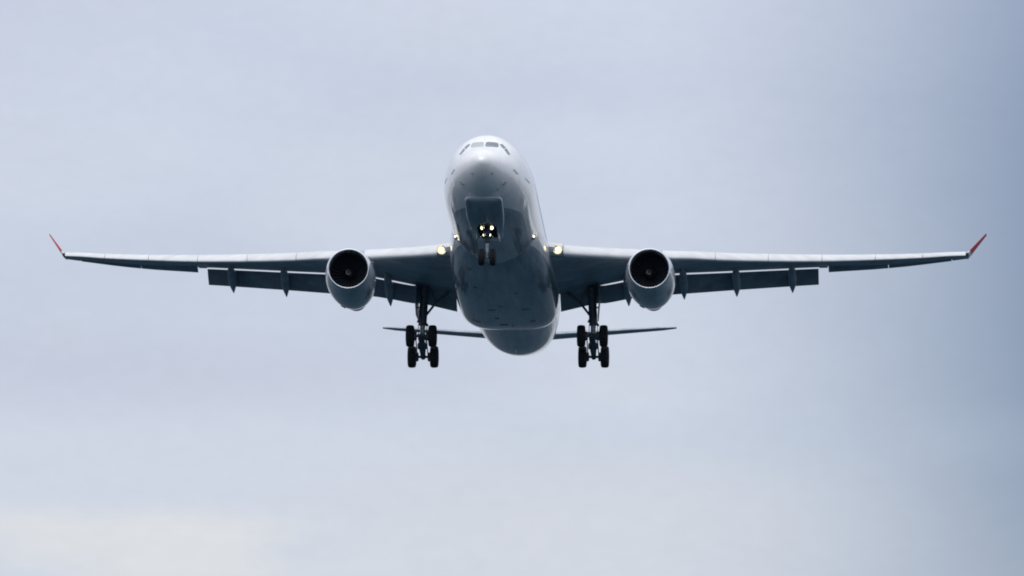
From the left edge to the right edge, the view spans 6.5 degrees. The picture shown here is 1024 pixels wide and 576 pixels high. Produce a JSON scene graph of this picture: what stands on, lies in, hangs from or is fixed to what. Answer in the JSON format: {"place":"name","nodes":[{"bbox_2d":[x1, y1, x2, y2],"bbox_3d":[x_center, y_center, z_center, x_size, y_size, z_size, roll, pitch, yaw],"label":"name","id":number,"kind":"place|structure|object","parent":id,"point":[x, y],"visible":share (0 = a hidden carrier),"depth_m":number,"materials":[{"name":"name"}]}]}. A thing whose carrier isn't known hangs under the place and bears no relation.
{"place":"outdoors","nodes":[
{"label":"outdoors","id":0,"kind":"place"},
{"bbox_2d":[0,0,1023,575],"label":"sky","id":1,"kind":"structure","parent":0,"point":[153,422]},
{"bbox_2d":[49,135,986,367],"bbox_3d":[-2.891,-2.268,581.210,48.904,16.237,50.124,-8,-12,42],"label":"airplane","id":2,"kind":"object","parent":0,"point":[504,273],"visible":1,"depth_m":571.58,"materials":[{"name":"paint"}]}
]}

